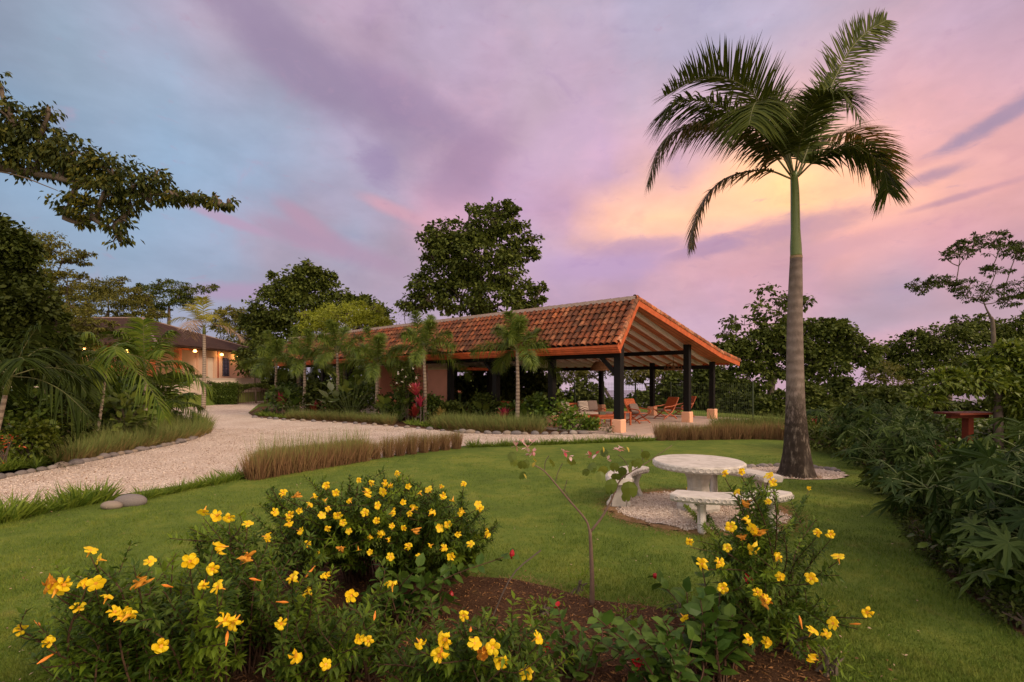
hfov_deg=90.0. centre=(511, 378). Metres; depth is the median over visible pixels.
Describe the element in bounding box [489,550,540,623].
bare cane
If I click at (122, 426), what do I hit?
grass clump
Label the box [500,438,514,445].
grass tuft
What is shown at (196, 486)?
grass tuft
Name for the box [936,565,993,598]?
ground plant
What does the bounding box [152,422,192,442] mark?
grass clump
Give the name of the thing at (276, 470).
grass clump
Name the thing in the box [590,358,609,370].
pendant lamp
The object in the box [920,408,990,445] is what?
shrub
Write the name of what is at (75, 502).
grass tuft
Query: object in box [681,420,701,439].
grass clump
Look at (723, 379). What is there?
bush
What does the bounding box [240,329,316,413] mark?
foxtail palm
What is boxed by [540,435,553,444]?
grass tuft
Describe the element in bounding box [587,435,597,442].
grass tuft
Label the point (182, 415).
grass clump
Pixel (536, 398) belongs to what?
shrub
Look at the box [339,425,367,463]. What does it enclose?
grass clump
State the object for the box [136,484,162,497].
grass tuft
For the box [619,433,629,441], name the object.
grass tuft
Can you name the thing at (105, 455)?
stone
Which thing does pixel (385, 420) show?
grass clump
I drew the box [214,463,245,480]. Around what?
grass tuft
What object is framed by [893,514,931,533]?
ground plant
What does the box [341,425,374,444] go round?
grass clump
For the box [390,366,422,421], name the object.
white flowered shrub
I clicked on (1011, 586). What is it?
shrub
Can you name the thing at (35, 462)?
dracaena
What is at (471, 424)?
grass clump
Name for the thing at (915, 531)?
ground plant
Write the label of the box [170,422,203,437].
grass clump
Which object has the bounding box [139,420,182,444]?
grass clump
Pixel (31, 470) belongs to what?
stone
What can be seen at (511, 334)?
foxtail palm
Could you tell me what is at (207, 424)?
grass clump
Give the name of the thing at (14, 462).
grass tuft
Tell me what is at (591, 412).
sofa
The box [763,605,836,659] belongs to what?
weed
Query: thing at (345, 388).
leafy plant
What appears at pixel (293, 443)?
grass clump
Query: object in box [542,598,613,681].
red flowered shrub
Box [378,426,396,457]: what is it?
grass clump
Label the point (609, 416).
coffee table
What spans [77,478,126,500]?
grass tuft
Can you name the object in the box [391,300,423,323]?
broadleaf tree
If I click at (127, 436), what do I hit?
grass clump
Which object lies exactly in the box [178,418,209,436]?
grass clump
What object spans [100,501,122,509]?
stone
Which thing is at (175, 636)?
allamanda bush
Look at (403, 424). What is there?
stone edging
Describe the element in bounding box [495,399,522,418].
shrub
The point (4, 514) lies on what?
grass tuft
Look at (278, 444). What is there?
grass clump
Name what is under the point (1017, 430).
lobed leaf plant
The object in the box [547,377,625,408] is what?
bush
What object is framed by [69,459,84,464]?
stone
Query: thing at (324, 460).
grass clump
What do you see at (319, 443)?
grass clump
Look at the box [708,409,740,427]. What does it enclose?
grass clump
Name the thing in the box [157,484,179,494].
grass tuft
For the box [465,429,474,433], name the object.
stone
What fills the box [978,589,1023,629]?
ground plant
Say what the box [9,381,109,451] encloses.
shrub
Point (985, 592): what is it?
ground plant
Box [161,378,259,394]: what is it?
retaining wall
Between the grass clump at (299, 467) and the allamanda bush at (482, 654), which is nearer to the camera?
the allamanda bush at (482, 654)
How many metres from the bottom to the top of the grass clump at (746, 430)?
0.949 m
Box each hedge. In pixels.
[148,371,194,403]
[185,373,239,404]
[245,373,296,400]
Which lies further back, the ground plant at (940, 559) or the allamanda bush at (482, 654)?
the ground plant at (940, 559)
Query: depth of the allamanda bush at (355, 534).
4.43 m
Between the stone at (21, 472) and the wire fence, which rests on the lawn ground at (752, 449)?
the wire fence
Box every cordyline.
[275,391,286,412]
[306,401,319,411]
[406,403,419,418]
[408,382,422,421]
[414,393,429,420]
[497,407,511,417]
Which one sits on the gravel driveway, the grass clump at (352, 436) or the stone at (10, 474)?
the grass clump at (352, 436)
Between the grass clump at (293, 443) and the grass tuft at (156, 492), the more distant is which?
the grass clump at (293, 443)
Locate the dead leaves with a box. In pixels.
[0,441,288,501]
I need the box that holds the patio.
[297,402,747,436]
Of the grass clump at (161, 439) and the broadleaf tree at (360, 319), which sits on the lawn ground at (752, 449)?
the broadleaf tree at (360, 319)
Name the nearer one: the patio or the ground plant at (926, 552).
the ground plant at (926, 552)
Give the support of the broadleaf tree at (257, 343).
on the lawn ground at (752, 449)
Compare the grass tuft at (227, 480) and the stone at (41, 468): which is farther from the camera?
the stone at (41, 468)
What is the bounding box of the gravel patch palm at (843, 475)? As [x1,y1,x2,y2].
[748,466,848,478]
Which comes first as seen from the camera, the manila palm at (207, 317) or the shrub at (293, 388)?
the shrub at (293, 388)
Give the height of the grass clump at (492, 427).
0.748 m
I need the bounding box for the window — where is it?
[222,358,228,375]
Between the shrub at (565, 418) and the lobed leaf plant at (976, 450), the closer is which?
the lobed leaf plant at (976, 450)
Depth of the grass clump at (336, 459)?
11.39 m
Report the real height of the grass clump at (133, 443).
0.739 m
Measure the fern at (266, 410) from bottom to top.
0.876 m
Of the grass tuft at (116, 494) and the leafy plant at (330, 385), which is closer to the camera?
the grass tuft at (116, 494)
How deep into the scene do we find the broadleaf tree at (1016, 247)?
33.85 m
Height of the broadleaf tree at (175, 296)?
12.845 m
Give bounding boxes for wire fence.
[574,381,753,419]
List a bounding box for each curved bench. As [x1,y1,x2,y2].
[605,466,648,506]
[670,489,793,534]
[709,468,783,491]
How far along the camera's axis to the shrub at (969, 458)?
9.46 m
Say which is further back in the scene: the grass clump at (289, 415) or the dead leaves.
the grass clump at (289, 415)
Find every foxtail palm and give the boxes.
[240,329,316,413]
[262,325,348,411]
[301,319,367,412]
[336,326,414,414]
[385,310,472,421]
[468,310,562,416]
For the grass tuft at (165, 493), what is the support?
on the lawn ground at (752, 449)
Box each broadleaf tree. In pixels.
[0,71,240,249]
[0,212,90,383]
[17,227,98,313]
[56,306,120,366]
[65,276,171,321]
[131,278,219,324]
[205,304,252,346]
[229,258,396,385]
[235,332,279,401]
[291,300,396,383]
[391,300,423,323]
[393,197,549,374]
[557,370,626,398]
[608,370,682,395]
[711,316,890,394]
[714,282,816,391]
[860,360,912,386]
[868,310,1023,437]
[904,229,1023,347]
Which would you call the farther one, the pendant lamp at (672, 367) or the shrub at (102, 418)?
the pendant lamp at (672, 367)
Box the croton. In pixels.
[433,406,445,416]
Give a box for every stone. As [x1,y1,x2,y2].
[0,473,6,478]
[6,473,14,476]
[15,470,27,474]
[26,469,35,472]
[36,467,47,470]
[47,465,57,468]
[54,462,69,467]
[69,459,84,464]
[82,458,91,462]
[99,453,110,458]
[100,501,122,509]
[108,452,118,456]
[114,494,146,506]
[124,450,133,453]
[134,446,147,450]
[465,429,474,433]
[511,431,521,434]
[578,431,588,433]
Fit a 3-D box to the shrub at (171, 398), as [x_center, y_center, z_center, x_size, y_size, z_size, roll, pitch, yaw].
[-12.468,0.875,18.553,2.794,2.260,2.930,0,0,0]
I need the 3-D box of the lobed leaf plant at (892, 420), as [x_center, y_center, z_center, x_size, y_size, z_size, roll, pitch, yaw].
[7.455,1.200,10.136,1.644,1.524,1.780,0,0,0]
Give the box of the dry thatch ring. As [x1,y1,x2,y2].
[602,490,800,534]
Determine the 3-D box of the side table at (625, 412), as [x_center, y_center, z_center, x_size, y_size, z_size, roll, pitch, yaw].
[4.515,1.616,21.000,0.600,0.540,0.500,0,0,-20]
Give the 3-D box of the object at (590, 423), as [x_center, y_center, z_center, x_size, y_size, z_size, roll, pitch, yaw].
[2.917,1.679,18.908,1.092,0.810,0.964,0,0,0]
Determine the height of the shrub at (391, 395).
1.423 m
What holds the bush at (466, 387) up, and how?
on the lawn ground at (752, 449)
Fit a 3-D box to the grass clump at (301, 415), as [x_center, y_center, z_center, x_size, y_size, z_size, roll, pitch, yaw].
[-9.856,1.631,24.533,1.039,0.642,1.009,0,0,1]
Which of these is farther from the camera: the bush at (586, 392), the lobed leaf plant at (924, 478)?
the bush at (586, 392)
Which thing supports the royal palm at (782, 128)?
on the lawn ground at (752, 449)
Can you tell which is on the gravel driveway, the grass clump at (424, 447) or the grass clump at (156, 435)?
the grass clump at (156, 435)
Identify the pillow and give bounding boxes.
[577,400,588,410]
[587,400,597,410]
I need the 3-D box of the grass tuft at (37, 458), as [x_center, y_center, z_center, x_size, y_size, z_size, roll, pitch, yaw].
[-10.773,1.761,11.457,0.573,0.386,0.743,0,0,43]
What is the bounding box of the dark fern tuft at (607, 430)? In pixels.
[599,422,613,432]
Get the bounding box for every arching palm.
[0,321,105,448]
[0,328,104,419]
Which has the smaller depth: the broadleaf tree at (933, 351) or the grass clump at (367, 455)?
the grass clump at (367, 455)
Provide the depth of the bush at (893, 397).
19.67 m
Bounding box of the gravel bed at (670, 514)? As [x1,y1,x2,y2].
[618,492,788,529]
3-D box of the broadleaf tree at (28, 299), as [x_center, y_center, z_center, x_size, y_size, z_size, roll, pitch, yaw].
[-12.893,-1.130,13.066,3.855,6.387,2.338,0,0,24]
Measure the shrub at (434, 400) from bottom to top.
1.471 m
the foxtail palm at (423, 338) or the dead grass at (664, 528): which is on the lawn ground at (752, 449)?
the dead grass at (664, 528)
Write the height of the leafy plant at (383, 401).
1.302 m
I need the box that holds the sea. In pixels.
[561,390,984,406]
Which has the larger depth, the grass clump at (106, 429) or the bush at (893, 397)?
the bush at (893, 397)
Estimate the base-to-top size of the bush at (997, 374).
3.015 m
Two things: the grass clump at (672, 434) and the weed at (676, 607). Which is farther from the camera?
the grass clump at (672, 434)
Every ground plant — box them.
[891,511,924,521]
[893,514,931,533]
[893,516,931,535]
[895,510,925,525]
[898,524,931,548]
[899,524,931,541]
[905,529,946,551]
[914,541,946,561]
[916,545,964,569]
[919,547,964,572]
[930,552,983,585]
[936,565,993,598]
[951,572,1016,602]
[963,584,1023,614]
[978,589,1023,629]
[985,598,1023,637]
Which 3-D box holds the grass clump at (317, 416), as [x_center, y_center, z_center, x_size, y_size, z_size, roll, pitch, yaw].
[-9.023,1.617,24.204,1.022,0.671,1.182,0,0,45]
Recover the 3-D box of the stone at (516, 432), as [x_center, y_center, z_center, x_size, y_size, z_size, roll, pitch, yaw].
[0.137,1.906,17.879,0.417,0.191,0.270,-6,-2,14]
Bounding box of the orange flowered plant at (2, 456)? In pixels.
[0,434,26,464]
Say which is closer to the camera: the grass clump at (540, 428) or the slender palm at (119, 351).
the slender palm at (119, 351)
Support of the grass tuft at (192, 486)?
on the lawn ground at (752, 449)
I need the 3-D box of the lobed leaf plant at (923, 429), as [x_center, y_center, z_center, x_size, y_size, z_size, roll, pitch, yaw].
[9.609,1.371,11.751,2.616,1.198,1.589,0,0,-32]
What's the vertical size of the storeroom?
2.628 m
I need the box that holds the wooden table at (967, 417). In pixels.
[933,411,992,442]
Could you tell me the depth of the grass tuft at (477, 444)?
14.54 m
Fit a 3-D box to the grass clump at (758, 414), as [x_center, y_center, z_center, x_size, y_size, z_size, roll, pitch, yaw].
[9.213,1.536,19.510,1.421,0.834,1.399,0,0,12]
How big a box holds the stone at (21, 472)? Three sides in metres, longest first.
0.223 x 0.143 x 0.124 m
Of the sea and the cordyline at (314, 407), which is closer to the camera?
the cordyline at (314, 407)
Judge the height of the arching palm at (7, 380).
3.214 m
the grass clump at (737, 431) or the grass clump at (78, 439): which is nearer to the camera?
the grass clump at (78, 439)
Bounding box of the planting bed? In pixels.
[810,438,1023,636]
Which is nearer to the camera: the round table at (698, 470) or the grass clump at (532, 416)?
the round table at (698, 470)
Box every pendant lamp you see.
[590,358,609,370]
[664,362,682,369]
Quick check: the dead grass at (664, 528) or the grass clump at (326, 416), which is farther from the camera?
the grass clump at (326, 416)
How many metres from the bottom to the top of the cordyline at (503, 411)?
0.834 m
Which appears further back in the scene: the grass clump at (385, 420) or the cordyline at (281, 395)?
the cordyline at (281, 395)
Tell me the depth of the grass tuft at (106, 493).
8.10 m
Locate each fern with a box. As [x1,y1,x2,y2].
[251,404,276,413]
[453,402,479,418]
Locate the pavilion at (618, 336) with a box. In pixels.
[270,294,740,432]
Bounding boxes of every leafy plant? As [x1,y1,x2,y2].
[267,387,307,411]
[306,382,355,411]
[316,371,373,415]
[374,394,405,416]
[385,397,413,421]
[468,401,496,420]
[509,405,537,419]
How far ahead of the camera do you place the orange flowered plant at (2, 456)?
10.90 m
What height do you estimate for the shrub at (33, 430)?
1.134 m
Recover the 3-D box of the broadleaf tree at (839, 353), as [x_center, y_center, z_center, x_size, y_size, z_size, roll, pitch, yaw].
[20.138,-0.681,36.226,12.954,7.557,5.328,0,0,0]
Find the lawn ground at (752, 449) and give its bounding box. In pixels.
[0,379,1023,681]
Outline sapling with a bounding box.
[507,438,671,605]
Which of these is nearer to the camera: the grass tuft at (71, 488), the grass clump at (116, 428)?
the grass tuft at (71, 488)
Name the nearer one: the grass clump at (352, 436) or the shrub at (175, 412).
the grass clump at (352, 436)
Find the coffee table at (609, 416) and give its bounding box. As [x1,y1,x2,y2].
[590,414,613,427]
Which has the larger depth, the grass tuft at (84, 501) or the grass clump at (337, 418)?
the grass clump at (337, 418)
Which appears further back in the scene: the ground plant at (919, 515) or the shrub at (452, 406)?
the shrub at (452, 406)
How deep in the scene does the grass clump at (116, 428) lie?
14.70 m
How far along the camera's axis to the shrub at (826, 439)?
12.98 m
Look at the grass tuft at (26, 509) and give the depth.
7.07 m
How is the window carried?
in the house
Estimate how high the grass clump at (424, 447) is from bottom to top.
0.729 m
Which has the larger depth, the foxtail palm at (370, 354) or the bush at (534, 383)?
the bush at (534, 383)
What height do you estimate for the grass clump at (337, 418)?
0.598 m
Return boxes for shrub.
[0,378,70,455]
[0,417,66,460]
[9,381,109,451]
[31,372,128,434]
[84,374,158,428]
[86,387,165,428]
[154,408,183,421]
[263,381,309,413]
[294,378,334,413]
[321,386,363,413]
[337,377,381,414]
[359,548,519,636]
[369,392,405,415]
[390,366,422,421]
[393,386,422,419]
[412,391,446,420]
[431,399,466,416]
[462,388,508,417]
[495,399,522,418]
[511,391,556,421]
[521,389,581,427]
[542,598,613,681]
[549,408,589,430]
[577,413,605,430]
[587,607,713,681]
[647,543,755,681]
[776,418,835,438]
[783,423,844,452]
[816,427,872,455]
[830,439,931,465]
[852,455,931,495]
[873,477,945,524]
[907,509,1018,567]
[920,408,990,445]
[929,437,1004,463]
[937,532,1023,605]
[945,450,1004,466]
[955,408,1015,444]
[975,423,1023,452]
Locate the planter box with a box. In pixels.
[598,411,605,414]
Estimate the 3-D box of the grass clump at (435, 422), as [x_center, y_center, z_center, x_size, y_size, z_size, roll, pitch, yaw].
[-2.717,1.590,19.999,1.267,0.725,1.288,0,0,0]
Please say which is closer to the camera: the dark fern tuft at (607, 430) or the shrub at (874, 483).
the shrub at (874, 483)
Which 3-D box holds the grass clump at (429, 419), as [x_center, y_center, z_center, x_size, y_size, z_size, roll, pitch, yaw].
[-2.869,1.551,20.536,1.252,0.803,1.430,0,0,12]
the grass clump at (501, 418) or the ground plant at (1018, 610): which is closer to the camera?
the ground plant at (1018, 610)
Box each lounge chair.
[624,399,650,423]
[653,397,678,419]
[673,396,695,416]
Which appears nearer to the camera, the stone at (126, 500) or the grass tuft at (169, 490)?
the stone at (126, 500)
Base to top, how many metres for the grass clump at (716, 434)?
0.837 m
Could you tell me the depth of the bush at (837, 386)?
31.73 m
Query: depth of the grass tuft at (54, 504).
7.51 m
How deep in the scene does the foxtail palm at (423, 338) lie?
22.70 m
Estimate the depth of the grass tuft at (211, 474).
9.46 m
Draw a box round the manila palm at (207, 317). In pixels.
[166,295,244,408]
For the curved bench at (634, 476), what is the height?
0.485 m
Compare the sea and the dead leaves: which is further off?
the sea
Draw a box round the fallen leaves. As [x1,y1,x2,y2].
[3,481,918,681]
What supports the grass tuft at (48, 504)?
on the lawn ground at (752, 449)
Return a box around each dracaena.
[14,451,53,470]
[33,450,81,468]
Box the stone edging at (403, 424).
[249,406,591,434]
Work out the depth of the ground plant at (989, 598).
4.29 m
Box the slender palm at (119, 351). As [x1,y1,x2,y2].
[55,331,176,431]
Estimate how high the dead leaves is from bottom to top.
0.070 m
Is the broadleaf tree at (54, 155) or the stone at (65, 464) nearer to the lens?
the broadleaf tree at (54, 155)
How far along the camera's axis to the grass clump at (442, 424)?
19.60 m
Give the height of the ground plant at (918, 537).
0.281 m
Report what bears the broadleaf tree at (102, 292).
on the lawn ground at (752, 449)
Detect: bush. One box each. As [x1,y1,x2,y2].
[8,540,255,681]
[166,506,432,681]
[248,466,502,583]
[263,366,375,393]
[369,590,578,681]
[454,366,486,407]
[486,364,562,402]
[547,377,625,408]
[624,370,691,407]
[674,365,739,409]
[680,468,874,664]
[705,390,775,413]
[741,388,785,417]
[804,379,854,418]
[806,375,930,399]
[827,386,930,425]
[901,337,1023,448]
[916,396,992,438]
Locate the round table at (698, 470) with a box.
[652,454,746,512]
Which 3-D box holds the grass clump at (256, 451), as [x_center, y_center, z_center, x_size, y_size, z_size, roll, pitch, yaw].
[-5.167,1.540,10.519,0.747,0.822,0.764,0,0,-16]
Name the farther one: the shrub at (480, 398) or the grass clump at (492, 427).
the shrub at (480, 398)
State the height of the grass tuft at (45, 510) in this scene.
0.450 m
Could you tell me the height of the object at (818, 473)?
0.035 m
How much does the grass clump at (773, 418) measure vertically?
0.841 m
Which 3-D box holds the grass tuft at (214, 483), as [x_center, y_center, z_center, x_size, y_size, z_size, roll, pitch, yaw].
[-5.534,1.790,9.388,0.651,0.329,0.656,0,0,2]
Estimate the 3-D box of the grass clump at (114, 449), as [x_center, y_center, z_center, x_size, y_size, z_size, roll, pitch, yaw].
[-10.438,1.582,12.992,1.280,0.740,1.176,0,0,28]
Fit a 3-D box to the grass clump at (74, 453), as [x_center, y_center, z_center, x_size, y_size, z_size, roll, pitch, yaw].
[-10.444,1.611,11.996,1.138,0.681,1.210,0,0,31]
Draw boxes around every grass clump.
[37,434,95,461]
[57,431,109,457]
[62,429,101,445]
[63,435,118,456]
[67,425,114,441]
[79,418,124,438]
[83,428,128,452]
[87,421,130,434]
[88,427,135,451]
[101,417,143,438]
[103,427,145,450]
[107,428,150,448]
[116,425,158,446]
[120,423,165,445]
[133,415,168,431]
[133,422,172,444]
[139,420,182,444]
[152,416,180,428]
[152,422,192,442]
[155,412,188,428]
[158,420,197,438]
[162,411,197,425]
[166,411,199,422]
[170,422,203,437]
[174,420,202,436]
[177,417,211,435]
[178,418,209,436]
[183,409,216,423]
[189,417,212,432]
[189,417,213,433]
[193,414,219,432]
[230,432,285,480]
[244,432,297,477]
[246,427,280,456]
[247,439,271,466]
[259,430,289,455]
[270,435,301,474]
[282,429,308,449]
[282,430,316,472]
[283,407,304,418]
[288,409,307,418]
[294,431,328,470]
[295,409,315,418]
[306,408,321,419]
[307,430,337,468]
[309,430,331,448]
[311,411,326,419]
[319,427,355,466]
[320,409,334,419]
[327,407,341,419]
[327,424,347,444]
[330,426,360,465]
[332,410,349,420]
[338,422,361,445]
[339,409,353,420]
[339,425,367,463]
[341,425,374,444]
[345,409,362,421]
[348,430,381,461]
[352,412,367,421]
[357,408,376,421]
[365,409,381,422]
[366,440,385,458]
[371,411,387,422]
[376,413,395,423]
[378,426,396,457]
[379,409,400,424]
[392,435,409,455]
[402,425,419,453]
[417,431,432,452]
[426,427,443,451]
[427,410,452,423]
[428,415,453,428]
[435,412,459,428]
[439,430,455,449]
[442,413,467,429]
[449,413,472,429]
[450,425,463,448]
[454,413,481,429]
[463,415,486,430]
[469,411,498,424]
[473,415,500,431]
[485,413,507,431]
[490,410,519,425]
[490,415,518,432]
[495,413,524,425]
[498,416,530,431]
[509,411,532,425]
[511,415,536,432]
[518,410,546,426]
[521,413,551,432]
[650,417,669,440]
[662,418,682,440]
[672,415,689,440]
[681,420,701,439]
[695,420,714,439]
[704,419,725,439]
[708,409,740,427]
[713,419,734,439]
[718,410,749,426]
[726,421,745,439]
[733,411,758,426]
[736,421,756,439]
[740,409,769,426]
[747,420,766,438]
[750,412,779,424]
[758,418,779,439]
[759,410,784,424]
[770,417,784,439]
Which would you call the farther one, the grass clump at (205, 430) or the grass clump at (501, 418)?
the grass clump at (501, 418)
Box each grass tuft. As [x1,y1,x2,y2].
[0,451,27,469]
[0,455,38,467]
[0,485,46,521]
[0,492,31,522]
[0,494,17,519]
[1,487,70,515]
[2,452,24,469]
[2,486,51,519]
[9,497,50,516]
[22,453,49,464]
[24,449,51,463]
[28,494,56,512]
[32,494,68,511]
[42,489,79,510]
[44,481,100,509]
[44,483,98,507]
[49,480,111,505]
[59,478,126,504]
[66,476,123,503]
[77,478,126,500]
[128,486,159,499]
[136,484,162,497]
[148,485,165,496]
[151,486,170,495]
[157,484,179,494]
[162,483,180,492]
[166,478,188,492]
[171,478,195,490]
[182,476,196,489]
[186,475,210,486]
[187,478,203,488]
[196,470,224,485]
[207,471,227,483]
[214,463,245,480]
[214,470,234,482]
[404,417,417,424]
[464,437,480,446]
[464,440,476,446]
[496,438,506,446]
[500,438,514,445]
[537,437,547,444]
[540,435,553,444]
[549,437,563,444]
[571,436,584,443]
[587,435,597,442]
[592,436,606,442]
[607,435,620,441]
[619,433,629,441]
[634,432,644,441]
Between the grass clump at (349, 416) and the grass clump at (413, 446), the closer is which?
the grass clump at (413, 446)
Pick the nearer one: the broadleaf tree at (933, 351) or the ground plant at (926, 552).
the ground plant at (926, 552)
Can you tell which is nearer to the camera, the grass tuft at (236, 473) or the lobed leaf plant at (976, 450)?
the lobed leaf plant at (976, 450)
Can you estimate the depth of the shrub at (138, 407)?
18.47 m
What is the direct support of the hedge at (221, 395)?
on the gravel driveway
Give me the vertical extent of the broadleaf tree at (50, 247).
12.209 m
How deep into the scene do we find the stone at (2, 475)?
9.94 m
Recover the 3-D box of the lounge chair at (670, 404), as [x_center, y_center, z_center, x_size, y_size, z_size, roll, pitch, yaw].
[7.299,1.388,24.221,0.993,1.034,0.785,0,0,-28]
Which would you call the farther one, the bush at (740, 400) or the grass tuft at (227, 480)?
the bush at (740, 400)
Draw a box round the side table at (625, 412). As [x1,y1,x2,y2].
[612,411,631,424]
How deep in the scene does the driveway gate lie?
38.83 m
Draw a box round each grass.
[460,487,835,652]
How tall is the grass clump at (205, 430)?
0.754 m
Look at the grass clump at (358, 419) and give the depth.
22.98 m
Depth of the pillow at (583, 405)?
21.81 m
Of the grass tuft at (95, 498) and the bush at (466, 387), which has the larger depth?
the bush at (466, 387)
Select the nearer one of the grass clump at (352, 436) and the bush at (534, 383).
the grass clump at (352, 436)
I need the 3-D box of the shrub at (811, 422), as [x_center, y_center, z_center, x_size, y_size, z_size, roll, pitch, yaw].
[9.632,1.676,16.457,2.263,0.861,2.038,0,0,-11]
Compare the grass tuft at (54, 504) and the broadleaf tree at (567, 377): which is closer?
the grass tuft at (54, 504)
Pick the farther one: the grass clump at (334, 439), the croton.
the croton
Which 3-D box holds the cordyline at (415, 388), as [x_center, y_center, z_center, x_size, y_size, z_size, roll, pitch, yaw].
[-4.220,1.018,22.308,0.877,1.864,1.029,0,0,-43]
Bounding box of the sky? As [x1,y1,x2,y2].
[0,0,1023,389]
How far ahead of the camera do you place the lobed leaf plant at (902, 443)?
8.35 m
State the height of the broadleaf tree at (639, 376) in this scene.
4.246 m
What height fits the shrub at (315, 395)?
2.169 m
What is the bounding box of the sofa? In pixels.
[557,403,605,423]
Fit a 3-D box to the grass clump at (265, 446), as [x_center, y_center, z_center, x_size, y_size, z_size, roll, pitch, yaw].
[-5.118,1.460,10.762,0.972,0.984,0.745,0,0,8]
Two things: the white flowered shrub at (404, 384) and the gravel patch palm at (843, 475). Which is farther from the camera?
the white flowered shrub at (404, 384)
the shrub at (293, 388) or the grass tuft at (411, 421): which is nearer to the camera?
the grass tuft at (411, 421)
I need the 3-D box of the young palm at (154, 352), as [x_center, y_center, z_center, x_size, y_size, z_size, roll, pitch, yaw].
[-12.031,-0.008,16.846,4.201,4.020,3.539,0,0,0]
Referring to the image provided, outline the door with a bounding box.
[208,357,212,377]
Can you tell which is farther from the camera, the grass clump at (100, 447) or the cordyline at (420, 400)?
the cordyline at (420, 400)
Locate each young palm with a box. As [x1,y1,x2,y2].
[85,317,217,419]
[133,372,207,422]
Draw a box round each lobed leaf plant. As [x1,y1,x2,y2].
[806,392,912,448]
[830,408,940,475]
[834,398,940,431]
[844,402,949,460]
[854,457,1021,538]
[862,454,999,508]
[866,436,1023,578]
[908,411,946,455]
[937,417,1023,489]
[942,461,1023,600]
[966,440,1023,478]
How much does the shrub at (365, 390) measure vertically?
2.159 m
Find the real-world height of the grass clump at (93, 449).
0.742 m
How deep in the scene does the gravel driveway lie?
14.23 m
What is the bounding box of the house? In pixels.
[34,317,256,386]
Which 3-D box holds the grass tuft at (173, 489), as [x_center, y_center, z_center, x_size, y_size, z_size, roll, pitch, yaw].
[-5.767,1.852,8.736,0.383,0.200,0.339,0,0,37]
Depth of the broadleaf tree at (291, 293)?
43.27 m
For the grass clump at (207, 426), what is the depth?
17.95 m
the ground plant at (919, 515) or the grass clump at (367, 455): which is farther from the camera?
the grass clump at (367, 455)
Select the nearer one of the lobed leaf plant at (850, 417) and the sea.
the lobed leaf plant at (850, 417)
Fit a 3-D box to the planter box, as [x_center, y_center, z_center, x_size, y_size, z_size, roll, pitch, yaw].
[3.538,1.344,20.106,0.250,0.118,0.170,0,0,-10]
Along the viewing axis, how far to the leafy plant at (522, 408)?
20.13 m
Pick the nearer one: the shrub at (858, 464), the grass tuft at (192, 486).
the grass tuft at (192, 486)
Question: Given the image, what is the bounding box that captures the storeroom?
[378,365,488,411]
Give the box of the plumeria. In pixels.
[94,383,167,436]
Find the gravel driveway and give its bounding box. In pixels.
[0,393,653,505]
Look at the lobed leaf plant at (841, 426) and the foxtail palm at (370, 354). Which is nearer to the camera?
the lobed leaf plant at (841, 426)
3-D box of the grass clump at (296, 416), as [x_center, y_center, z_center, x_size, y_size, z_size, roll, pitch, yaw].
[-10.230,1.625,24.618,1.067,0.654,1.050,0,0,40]
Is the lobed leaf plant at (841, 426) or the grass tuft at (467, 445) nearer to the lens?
the lobed leaf plant at (841, 426)
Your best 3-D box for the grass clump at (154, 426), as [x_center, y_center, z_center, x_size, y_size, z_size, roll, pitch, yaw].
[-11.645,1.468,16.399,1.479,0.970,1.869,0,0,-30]
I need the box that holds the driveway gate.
[227,382,269,403]
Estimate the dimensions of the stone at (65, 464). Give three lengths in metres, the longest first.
0.289 x 0.214 x 0.184 m
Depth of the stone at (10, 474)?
10.12 m
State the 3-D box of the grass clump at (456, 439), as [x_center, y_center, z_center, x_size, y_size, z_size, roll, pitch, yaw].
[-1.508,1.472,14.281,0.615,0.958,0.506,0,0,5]
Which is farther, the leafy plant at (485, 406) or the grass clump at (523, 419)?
the leafy plant at (485, 406)
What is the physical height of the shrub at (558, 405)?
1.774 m
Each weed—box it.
[525,592,564,617]
[556,567,597,596]
[608,598,649,625]
[655,587,696,616]
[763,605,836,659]
[795,626,872,681]
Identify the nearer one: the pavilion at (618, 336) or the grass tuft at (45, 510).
the grass tuft at (45, 510)
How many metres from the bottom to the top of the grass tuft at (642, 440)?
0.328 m
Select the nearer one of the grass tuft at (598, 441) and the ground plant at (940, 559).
the ground plant at (940, 559)
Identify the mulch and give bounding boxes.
[228,563,829,681]
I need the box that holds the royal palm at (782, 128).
[644,8,919,480]

